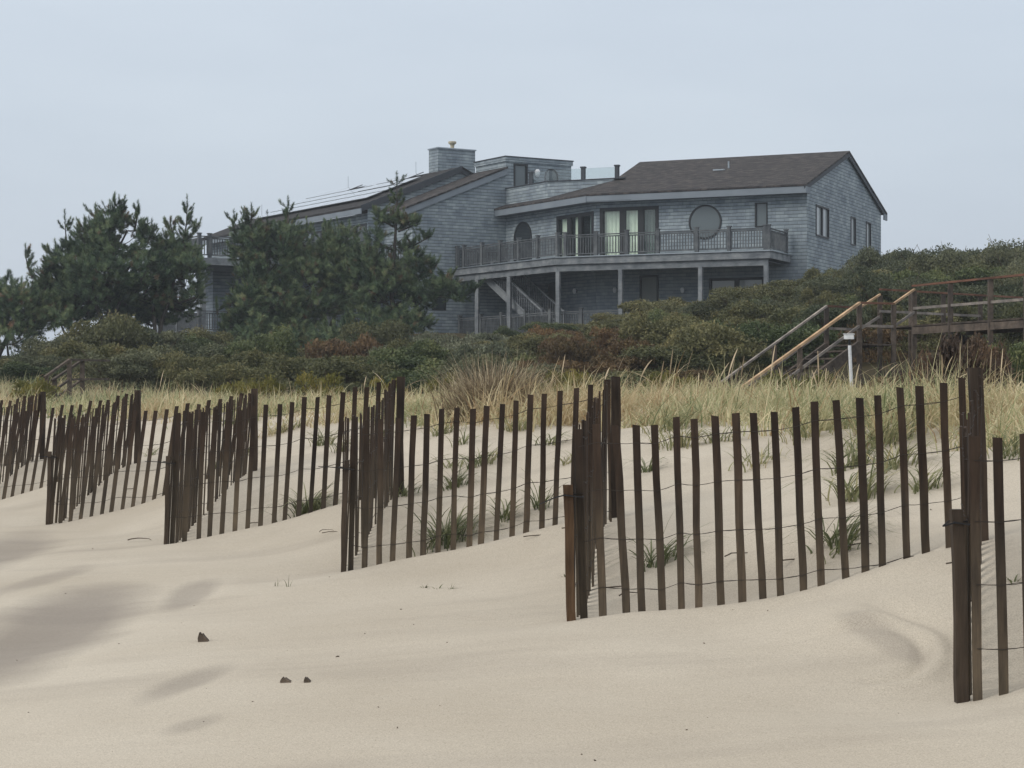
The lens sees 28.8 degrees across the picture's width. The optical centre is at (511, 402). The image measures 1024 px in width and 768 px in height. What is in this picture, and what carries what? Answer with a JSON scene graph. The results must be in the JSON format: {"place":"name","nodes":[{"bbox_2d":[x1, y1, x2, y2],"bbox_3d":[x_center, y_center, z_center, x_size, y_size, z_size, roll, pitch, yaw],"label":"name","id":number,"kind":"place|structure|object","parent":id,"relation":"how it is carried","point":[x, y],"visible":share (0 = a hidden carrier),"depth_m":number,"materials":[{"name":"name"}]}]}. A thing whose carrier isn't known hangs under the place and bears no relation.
{"place":"outdoors","nodes":[
{"label":"outdoors","id":0,"kind":"place"},
{"bbox_2d":[0,296,1023,767],"bbox_3d":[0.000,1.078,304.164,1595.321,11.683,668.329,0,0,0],"label":"sand ground","id":1,"kind":"structure","parent":0,"point":[108,658],"depth_m":9.49,"materials":[{"name":"soil"}]},
{"bbox_2d":[1,353,66,381],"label":"grey green shrub","id":2,"kind":"object","parent":1,"relation":"on","point":[46,361],"visible":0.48,"depth_m":59.76,"materials":[{"name":"green plant"}]},
{"bbox_2d":[0,359,79,383],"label":"evergreen shrub","id":3,"kind":"object","parent":1,"relation":"on","point":[13,370],"visible":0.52,"depth_m":56.10,"materials":[{"name":"green plant"}]},
{"bbox_2d":[20,377,62,403],"bbox_3d":[-9.921,-0.157,41.972,0.914,0.784,0.887,0,0,5],"label":"goldenrod","id":4,"kind":"object","parent":1,"relation":"on","point":[40,387],"visible":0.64,"depth_m":41.84,"materials":[{"name":"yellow plant"}]},
{"bbox_2d":[0,243,94,357],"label":"pine tree","id":5,"kind":"object","parent":1,"relation":"on","point":[33,314],"visible":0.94,"depth_m":77.27,"materials":[{"name":"green plant"}]},
{"bbox_2d":[20,332,91,365],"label":"grey green shrub","id":6,"kind":"object","parent":1,"relation":"on","point":[32,348],"visible":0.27,"depth_m":66.17,"materials":[{"name":"green plant"}]},
{"bbox_2d":[43,359,109,399],"bbox_3d":[-10.172,-0.409,46.492,0.474,1.305,5.024,0,0,1],"label":"beach stair","id":7,"kind":"object","parent":1,"relation":"on","point":[70,379],"visible":0.71,"depth_m":45.27,"materials":[{"name":"brown wood"}]},
{"bbox_2d":[49,336,143,383],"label":"bayberry shrub","id":8,"kind":"object","parent":1,"relation":"on","point":[66,349],"visible":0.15,"depth_m":55.84,"materials":[{"name":"green plant"}]},
{"bbox_2d":[25,191,175,328],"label":"pine tree","id":9,"kind":"object","parent":1,"relation":"on","point":[93,251],"visible":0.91,"depth_m":78.41,"materials":[{"name":"green plant"}]},
{"bbox_2d":[66,309,150,348],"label":"bayberry shrub","id":10,"kind":"object","parent":1,"relation":"on","point":[128,333],"visible":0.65,"depth_m":65.41,"materials":[{"name":"green plant"}]},
{"bbox_2d":[69,341,179,392],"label":"grey green shrub","id":11,"kind":"object","parent":1,"relation":"on","point":[133,365],"visible":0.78,"depth_m":52.33,"materials":[{"name":"green plant"}]},
{"bbox_2d":[86,341,175,386],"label":"bayberry shrub","id":12,"kind":"object","parent":1,"relation":"on","point":[110,350],"visible":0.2,"depth_m":54.87,"materials":[{"name":"green plant"}]},
{"bbox_2d":[126,194,213,333],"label":"pine tree","id":13,"kind":"object","parent":1,"relation":"on","point":[184,259],"visible":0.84,"depth_m":79.71,"materials":[{"name":"green plant"}]},
{"bbox_2d":[149,347,217,393],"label":"bayberry shrub","id":14,"kind":"object","parent":1,"relation":"on","point":[171,363],"visible":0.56,"depth_m":52.05,"materials":[{"name":"green plant"}]},
{"bbox_2d":[164,340,232,360],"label":"grey green shrub","id":15,"kind":"object","parent":1,"relation":"on","point":[192,349],"visible":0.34,"depth_m":59.14,"materials":[{"name":"green plant"}]},
{"bbox_2d":[176,325,233,353],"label":"bayberry shrub","id":16,"kind":"object","parent":1,"relation":"on","point":[221,336],"visible":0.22,"depth_m":70.35,"materials":[{"name":"green plant"}]},
{"bbox_2d":[167,366,253,395],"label":"bayberry shrub","id":17,"kind":"object","parent":1,"relation":"on","point":[199,376],"visible":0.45,"depth_m":50.15,"materials":[{"name":"green plant"}]},
{"bbox_2d":[210,358,290,396],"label":"bayberry shrub","id":18,"kind":"object","parent":1,"relation":"on","point":[225,372],"visible":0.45,"depth_m":46.67,"materials":[{"name":"green plant"}]},
{"bbox_2d":[207,350,294,381],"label":"bayberry shrub","id":19,"kind":"object","parent":1,"relation":"on","point":[223,359],"visible":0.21,"depth_m":54.79,"materials":[{"name":"green plant"}]},
{"bbox_2d":[218,320,299,357],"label":"evergreen shrub","id":20,"kind":"object","parent":1,"relation":"on","point":[269,345],"visible":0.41,"depth_m":59.84,"materials":[{"name":"green plant"}]},
{"bbox_2d":[245,374,285,399],"bbox_3d":[-5.048,-0.194,40.976,0.876,0.803,0.917,0,0,-22],"label":"goldenrod","id":21,"kind":"object","parent":1,"relation":"on","point":[263,387],"visible":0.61,"depth_m":40.84,"materials":[{"name":"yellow plant"}]},
{"bbox_2d":[217,201,316,336],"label":"pine tree","id":22,"kind":"object","parent":1,"relation":"on","point":[266,244],"visible":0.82,"depth_m":81.33,"materials":[{"name":"green plant"}]},
{"bbox_2d":[242,344,318,396],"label":"bayberry shrub","id":23,"kind":"object","parent":1,"relation":"on","point":[289,367],"visible":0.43,"depth_m":49.64,"materials":[{"name":"green plant"}]},
{"bbox_2d":[214,279,348,348],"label":"shrub","id":24,"kind":"object","parent":1,"relation":"on","point":[242,330],"visible":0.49,"depth_m":79.29,"materials":[{"name":"green plant"}]},
{"bbox_2d":[239,481,341,517],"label":"grass clump","id":25,"kind":"object","parent":1,"relation":"on","point":[316,505],"visible":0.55,"depth_m":16.21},
{"bbox_2d":[292,368,345,396],"bbox_3d":[-3.686,-0.208,38.488,1.234,0.946,1.177,0,0,15],"label":"goldenrod","id":26,"kind":"object","parent":1,"relation":"on","point":[328,380],"visible":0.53,"depth_m":38.33,"materials":[{"name":"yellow plant"}]},
{"bbox_2d":[274,195,374,334],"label":"pine tree","id":27,"kind":"object","parent":1,"relation":"on","point":[325,273],"visible":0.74,"depth_m":82.08,"materials":[{"name":"green plant"}]},
{"bbox_2d":[274,378,381,397],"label":"bayberry shrub","id":28,"kind":"object","parent":1,"relation":"on","point":[349,388],"visible":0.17,"depth_m":44.60,"materials":[{"name":"green plant"}]},
{"bbox_2d":[300,331,382,358],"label":"russet shrub","id":29,"kind":"object","parent":1,"relation":"on","point":[364,343],"visible":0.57,"depth_m":61.52,"materials":[{"name":"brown plant"}]},
{"bbox_2d":[290,354,405,396],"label":"bayberry shrub","id":30,"kind":"object","parent":1,"relation":"on","point":[352,371],"visible":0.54,"depth_m":47.21,"materials":[{"name":"green plant"}]},
{"bbox_2d":[338,317,413,351],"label":"bayberry shrub","id":31,"kind":"object","parent":1,"relation":"on","point":[384,333],"visible":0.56,"depth_m":73.44,"materials":[{"name":"green plant"}]},
{"bbox_2d":[358,354,444,369],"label":"evergreen shrub","id":32,"kind":"object","parent":1,"relation":"on","point":[406,363],"visible":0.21,"depth_m":52.10,"materials":[{"name":"green plant"}]},
{"bbox_2d":[329,170,484,339],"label":"pine tree","id":33,"kind":"object","parent":1,"relation":"on","point":[379,268],"visible":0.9,"depth_m":80.43,"materials":[{"name":"green plant"}]},
{"bbox_2d":[363,373,450,398],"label":"evergreen shrub","id":34,"kind":"object","parent":1,"relation":"on","point":[415,384],"visible":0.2,"depth_m":41.79,"materials":[{"name":"green plant"}]},
{"bbox_2d":[367,337,458,362],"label":"evergreen shrub","id":35,"kind":"object","parent":1,"relation":"on","point":[430,349],"visible":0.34,"depth_m":54.46,"materials":[{"name":"green plant"}]},
{"bbox_2d":[386,495,516,556],"bbox_3d":[-0.395,0.830,13.547,1.178,0.474,1.064,0,0,0],"label":"grass clump","id":36,"kind":"object","parent":1,"relation":"on","point":[446,539],"visible":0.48,"depth_m":13.52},
{"bbox_2d":[430,352,503,393],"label":"grey green shrub","id":37,"kind":"object","parent":1,"relation":"on","point":[448,365],"visible":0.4,"depth_m":40.47,"materials":[{"name":"green plant"}]},
{"bbox_2d":[445,338,511,360],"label":"silvery shrub","id":38,"kind":"object","parent":1,"relation":"on","point":[499,349],"visible":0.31,"depth_m":54.86,"materials":[{"name":"green plant"}]},
{"bbox_2d":[416,346,578,423],"bbox_3d":[-0.144,-0.181,20.598,2.104,0.909,2.158,0,0,0],"label":"dry tussock","id":39,"kind":"object","parent":1,"relation":"on","point":[489,383],"visible":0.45,"depth_m":20.28,"materials":[{"name":"beige plant"}]},
{"bbox_2d":[0,368,1023,703],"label":"sand fence","id":40,"kind":"object","parent":1,"relation":"on","point":[596,458],"visible":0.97,"depth_m":12.90,"materials":[{"name":"brown wood"}]},
{"bbox_2d":[464,353,561,391],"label":"grey green shrub","id":41,"kind":"object","parent":1,"relation":"on","point":[545,365],"visible":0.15,"depth_m":45.51,"materials":[{"name":"green plant"}]},
{"bbox_2d":[157,141,886,334],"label":"beach house","id":42,"kind":"structure","parent":1,"relation":"on","point":[530,239],"depth_m":93.04,"materials":[{"name":"grey wood"}]},
{"bbox_2d":[514,222,531,260],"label":"door","id":43,"kind":"structure","parent":42,"relation":"in","point":[523,230],"depth_m":97.47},
{"bbox_2d":[556,211,593,256],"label":"sliding door","id":44,"kind":"structure","parent":42,"relation":"in","point":[566,219],"depth_m":93.87,"materials":[{"name":"grey glass"}]},
{"bbox_2d":[600,206,658,254],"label":"sliding door","id":45,"kind":"structure","parent":42,"relation":"in","point":[639,218],"depth_m":91.57,"materials":[{"name":"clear glass"}]},
{"bbox_2d":[639,275,658,302],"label":"door","id":46,"kind":"structure","parent":42,"relation":"in","point":[648,284],"depth_m":91.10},
{"bbox_2d":[689,205,721,238],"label":"window","id":47,"kind":"structure","parent":42,"relation":"in","point":[706,217],"depth_m":89.93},
{"bbox_2d":[709,277,763,294],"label":"sliding door","id":48,"kind":"structure","parent":42,"relation":"in","point":[714,283],"depth_m":89.33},
{"bbox_2d":[816,204,828,238],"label":"window","id":49,"kind":"structure","parent":42,"relation":"in","point":[822,213],"depth_m":90.23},
{"bbox_2d":[507,330,572,360],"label":"bayberry shrub","id":50,"kind":"object","parent":1,"relation":"on","point":[530,342],"visible":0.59,"depth_m":58.21,"materials":[{"name":"green plant"}]},
{"bbox_2d":[518,321,580,336],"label":"evergreen shrub","id":51,"kind":"object","parent":1,"relation":"on","point":[544,325],"visible":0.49,"depth_m":79.27,"materials":[{"name":"green plant"}]},
{"bbox_2d":[538,331,586,363],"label":"russet shrub","id":52,"kind":"object","parent":1,"relation":"on","point":[579,337],"visible":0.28,"depth_m":56.88,"materials":[{"name":"brown plant"}]},
{"bbox_2d":[542,335,598,372],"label":"russet shrub","id":53,"kind":"object","parent":1,"relation":"on","point":[570,350],"visible":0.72,"depth_m":52.34,"materials":[{"name":"brown plant"}]},
{"bbox_2d":[159,347,1023,403],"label":"seed stalks","id":54,"kind":"object","parent":1,"relation":"on","point":[771,371],"visible":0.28,"depth_m":23.60,"materials":[{"name":"beige plant"}]},
{"bbox_2d":[557,359,628,388],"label":"russet shrub","id":55,"kind":"object","parent":1,"relation":"on","point":[605,366],"visible":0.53,"depth_m":45.18,"materials":[{"name":"brown plant"}]},
{"bbox_2d":[547,369,658,393],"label":"bayberry shrub","id":56,"kind":"object","parent":1,"relation":"on","point":[624,376],"visible":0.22,"depth_m":42.76,"materials":[{"name":"green plant"}]},
{"bbox_2d":[589,324,623,354],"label":"russet shrub","id":57,"kind":"object","parent":1,"relation":"on","point":[604,335],"visible":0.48,"depth_m":58.36,"materials":[{"name":"brown plant"}]},
{"bbox_2d":[589,354,656,372],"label":"russet shrub","id":58,"kind":"object","parent":1,"relation":"on","point":[636,362],"visible":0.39,"depth_m":47.65,"materials":[{"name":"brown plant"}]},
{"bbox_2d":[605,337,660,373],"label":"russet shrub","id":59,"kind":"object","parent":1,"relation":"on","point":[617,348],"visible":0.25,"depth_m":50.25,"materials":[{"name":"brown plant"}]},
{"bbox_2d":[609,305,694,355],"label":"bayberry shrub","id":60,"kind":"object","parent":1,"relation":"on","point":[638,323],"visible":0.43,"depth_m":54.24,"materials":[{"name":"green plant"}]},
{"bbox_2d":[617,299,689,322],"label":"bayberry shrub","id":61,"kind":"object","parent":1,"relation":"on","point":[630,306],"visible":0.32,"depth_m":72.63,"materials":[{"name":"green plant"}]},
{"bbox_2d":[592,513,733,572],"bbox_3d":[0.875,0.765,11.107,0.998,0.415,0.935,0,0,28],"label":"grass clump","id":62,"kind":"object","parent":1,"relation":"on","point":[650,560],"visible":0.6,"depth_m":11.15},
{"bbox_2d":[616,342,728,380],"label":"bayberry shrub","id":63,"kind":"object","parent":1,"relation":"on","point":[660,354],"visible":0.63,"depth_m":47.73,"materials":[{"name":"green plant"}]},
{"bbox_2d":[621,389,727,434],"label":"grass clump","id":64,"kind":"object","parent":1,"relation":"on","point":[671,420],"visible":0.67,"depth_m":16.79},
{"bbox_2d":[625,408,766,450],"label":"grass clump","id":65,"kind":"object","parent":1,"relation":"on","point":[683,440],"visible":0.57,"depth_m":15.05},
{"bbox_2d":[671,301,728,322],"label":"grey green shrub","id":66,"kind":"object","parent":1,"relation":"on","point":[694,308],"visible":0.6,"depth_m":69.65,"materials":[{"name":"green plant"}]},
{"bbox_2d":[654,315,771,377],"bbox_3d":[5.009,-1.352,49.498,2.920,1.730,2.836,0,0,44],"label":"bayberry shrub","id":67,"kind":"object","parent":1,"relation":"on","point":[701,336],"visible":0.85,"depth_m":48.91,"materials":[{"name":"green plant"}]},
{"bbox_2d":[692,286,781,320],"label":"bayberry shrub","id":68,"kind":"object","parent":1,"relation":"on","point":[734,293],"visible":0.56,"depth_m":69.57,"materials":[{"name":"green plant"}]},
{"bbox_2d":[705,317,771,363],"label":"evergreen shrub","id":69,"kind":"object","parent":1,"relation":"on","point":[747,327],"visible":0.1,"depth_m":51.98,"materials":[{"name":"green plant"}]},
{"bbox_2d":[715,297,779,330],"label":"bayberry shrub","id":70,"kind":"object","parent":1,"relation":"on","point":[758,312],"visible":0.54,"depth_m":60.47,"materials":[{"name":"green plant"}]},
{"bbox_2d":[731,318,851,366],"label":"evergreen shrub","id":71,"kind":"object","parent":1,"relation":"on","point":[792,340],"visible":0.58,"depth_m":49.65,"materials":[{"name":"green plant"}]},
{"bbox_2d":[762,292,849,352],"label":"bayberry shrub","id":72,"kind":"object","parent":1,"relation":"on","point":[784,314],"visible":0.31,"depth_m":53.99,"materials":[{"name":"green plant"}]},
{"bbox_2d":[744,405,868,444],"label":"grass clump","id":73,"kind":"object","parent":1,"relation":"on","point":[804,433],"visible":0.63,"depth_m":14.69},
{"bbox_2d":[770,270,847,305],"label":"bayberry shrub","id":74,"kind":"object","parent":1,"relation":"on","point":[783,291],"visible":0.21,"depth_m":70.16,"materials":[{"name":"green plant"}]},
{"bbox_2d":[799,286,844,306],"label":"bayberry shrub","id":75,"kind":"object","parent":1,"relation":"on","point":[822,299],"visible":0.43,"depth_m":63.80,"materials":[{"name":"green plant"}]},
{"bbox_2d":[786,272,860,306],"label":"grey green shrub","id":76,"kind":"object","parent":1,"relation":"on","point":[820,284],"visible":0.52,"depth_m":66.48,"materials":[{"name":"green plant"}]},
{"bbox_2d":[732,481,915,563],"bbox_3d":[1.686,0.628,10.523,1.066,0.448,1.014,0,0,28],"label":"grass clump","id":77,"kind":"object","parent":1,"relation":"on","point":[851,536],"visible":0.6,"depth_m":10.42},
{"bbox_2d":[792,300,873,352],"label":"grey green shrub","id":78,"kind":"object","parent":1,"relation":"on","point":[849,317],"visible":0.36,"depth_m":52.45,"materials":[{"name":"green plant"}]},
{"bbox_2d":[789,422,915,475],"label":"grass clump","id":79,"kind":"object","parent":1,"relation":"on","point":[854,455],"visible":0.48,"depth_m":12.94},
{"bbox_2d":[766,454,954,505],"bbox_3d":[2.061,0.432,11.607,1.255,0.380,1.301,0,0,0],"label":"grass clump","id":80,"kind":"object","parent":1,"relation":"on","point":[849,495],"visible":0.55,"depth_m":11.63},
{"bbox_2d":[705,274,1023,395],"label":"dune walkway","id":81,"kind":"structure","parent":1,"relation":"on","point":[990,326],"depth_m":45.05,"materials":[{"name":"brown wood"}]},
{"bbox_2d":[830,323,907,363],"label":"shrub","id":82,"kind":"object","parent":1,"relation":"on","point":[868,352],"visible":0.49,"depth_m":49.63,"materials":[{"name":"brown plant"}]},
{"bbox_2d":[843,296,906,339],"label":"bayberry shrub","id":83,"kind":"object","parent":1,"relation":"on","point":[886,317],"visible":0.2,"depth_m":54.41,"materials":[{"name":"green plant"}]},
{"bbox_2d":[801,406,956,451],"bbox_3d":[2.647,0.203,14.107,1.449,0.374,1.468,0,0,0],"label":"grass clump","id":84,"kind":"object","parent":1,"relation":"on","point":[890,438],"visible":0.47,"depth_m":14.05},
{"bbox_2d":[844,244,917,286],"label":"grey green shrub","id":85,"kind":"object","parent":1,"relation":"on","point":[868,257],"visible":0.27,"depth_m":75.42,"materials":[{"name":"green plant"}]},
{"bbox_2d":[839,260,927,319],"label":"grey green shrub","id":86,"kind":"object","parent":1,"relation":"on","point":[876,283],"visible":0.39,"depth_m":59.56,"materials":[{"name":"green plant"}]},
{"bbox_2d":[802,432,989,472],"bbox_3d":[2.409,0.295,12.244,1.049,0.371,1.055,0,0,-28],"label":"grass clump","id":87,"kind":"object","parent":1,"relation":"on","point":[893,463],"visible":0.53,"depth_m":12.21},
{"bbox_2d":[875,308,965,351],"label":"bayberry shrub","id":88,"kind":"object","parent":1,"relation":"on","point":[924,342],"visible":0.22,"depth_m":51.54,"materials":[{"name":"green plant"}]},
{"bbox_2d":[887,267,955,307],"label":"evergreen shrub","id":89,"kind":"object","parent":1,"relation":"on","point":[905,274],"visible":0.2,"depth_m":61.23,"materials":[{"name":"green plant"}]},
{"bbox_2d":[884,274,969,321],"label":"grey green shrub","id":90,"kind":"object","parent":1,"relation":"on","point":[925,298],"visible":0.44,"depth_m":55.88,"materials":[{"name":"green plant"}]},
{"bbox_2d":[867,447,992,493],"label":"grass clump","id":91,"kind":"object","parent":1,"relation":"on","point":[916,485],"visible":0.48,"depth_m":11.39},
{"bbox_2d":[909,341,953,389],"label":"seedhead plant","id":92,"kind":"object","parent":1,"relation":"on","point":[923,358],"visible":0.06,"depth_m":27.96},
{"bbox_2d":[903,247,983,275],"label":"grey green shrub","id":93,"kind":"object","parent":1,"relation":"on","point":[928,262],"visible":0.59,"depth_m":66.35,"materials":[{"name":"green plant"}]},
{"bbox_2d":[923,299,993,336],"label":"bayberry shrub","id":94,"kind":"object","parent":1,"relation":"on","point":[967,309],"visible":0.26,"depth_m":54.05,"materials":[{"name":"green plant"}]},
{"bbox_2d":[925,332,1001,394],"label":"seedhead plant","id":95,"kind":"object","parent":1,"relation":"on","point":[950,348],"visible":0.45,"depth_m":26.91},
{"bbox_2d":[925,258,1010,300],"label":"bayberry shrub","id":96,"kind":"object","parent":1,"relation":"on","point":[951,270],"visible":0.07,"depth_m":64.13,"materials":[{"name":"green plant"}]},
{"bbox_2d":[941,264,1010,306],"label":"evergreen shrub","id":97,"kind":"object","parent":1,"relation":"on","point":[962,274],"visible":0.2,"depth_m":61.71,"materials":[{"name":"green plant"}]},
{"bbox_2d":[931,416,1023,460],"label":"grass clump","id":98,"kind":"object","parent":1,"relation":"on","point":[1013,446],"visible":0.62,"depth_m":11.92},
{"bbox_2d":[949,331,1013,393],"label":"seedhead plant","id":99,"kind":"object","parent":1,"relation":"on","point":[974,341],"visible":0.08,"depth_m":27.38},
{"bbox_2d":[970,292,1022,343],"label":"grey green shrub","id":100,"kind":"object","parent":1,"relation":"on","point":[996,306],"visible":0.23,"depth_m":51.61,"materials":[{"name":"green plant"}]},
{"bbox_2d":[977,234,1023,292],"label":"grey green shrub","id":101,"kind":"object","parent":1,"relation":"on","point":[1007,256],"visible":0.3,"depth_m":68.54,"materials":[{"name":"green plant"}]},
{"bbox_2d":[985,301,1022,356],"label":"bayberry shrub","id":102,"kind":"object","parent":1,"relation":"on","point":[1016,311],"visible":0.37,"depth_m":49.34,"materials":[{"name":"green plant"}]},
{"bbox_2d":[984,256,1023,305],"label":"grey green shrub","id":103,"kind":"object","parent":1,"relation":"on","point":[1018,268],"visible":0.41,"depth_m":60.08,"materials":[{"name":"green plant"}]},
{"bbox_2d":[993,277,1022,299],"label":"grey green shrub","id":104,"kind":"object","parent":1,"relation":"on","point":[1007,289],"visible":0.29,"depth_m":54.98,"materials":[{"name":"green plant"}]},
{"bbox_2d":[1004,341,1023,392],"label":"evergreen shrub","id":105,"kind":"object","parent":1,"relation":"on","point":[1019,352],"visible":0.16,"depth_m":29.65,"materials":[{"name":"green plant"}]},
{"bbox_2d":[0,333,1023,454],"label":"dune grass","id":106,"kind":"structure","parent":0,"point":[1006,407],"depth_m":19.33,"materials":[{"name":"plant"}]},
{"bbox_2d":[0,0,1023,355],"label":"sky","id":107,"kind":"structure","parent":0,"point":[227,105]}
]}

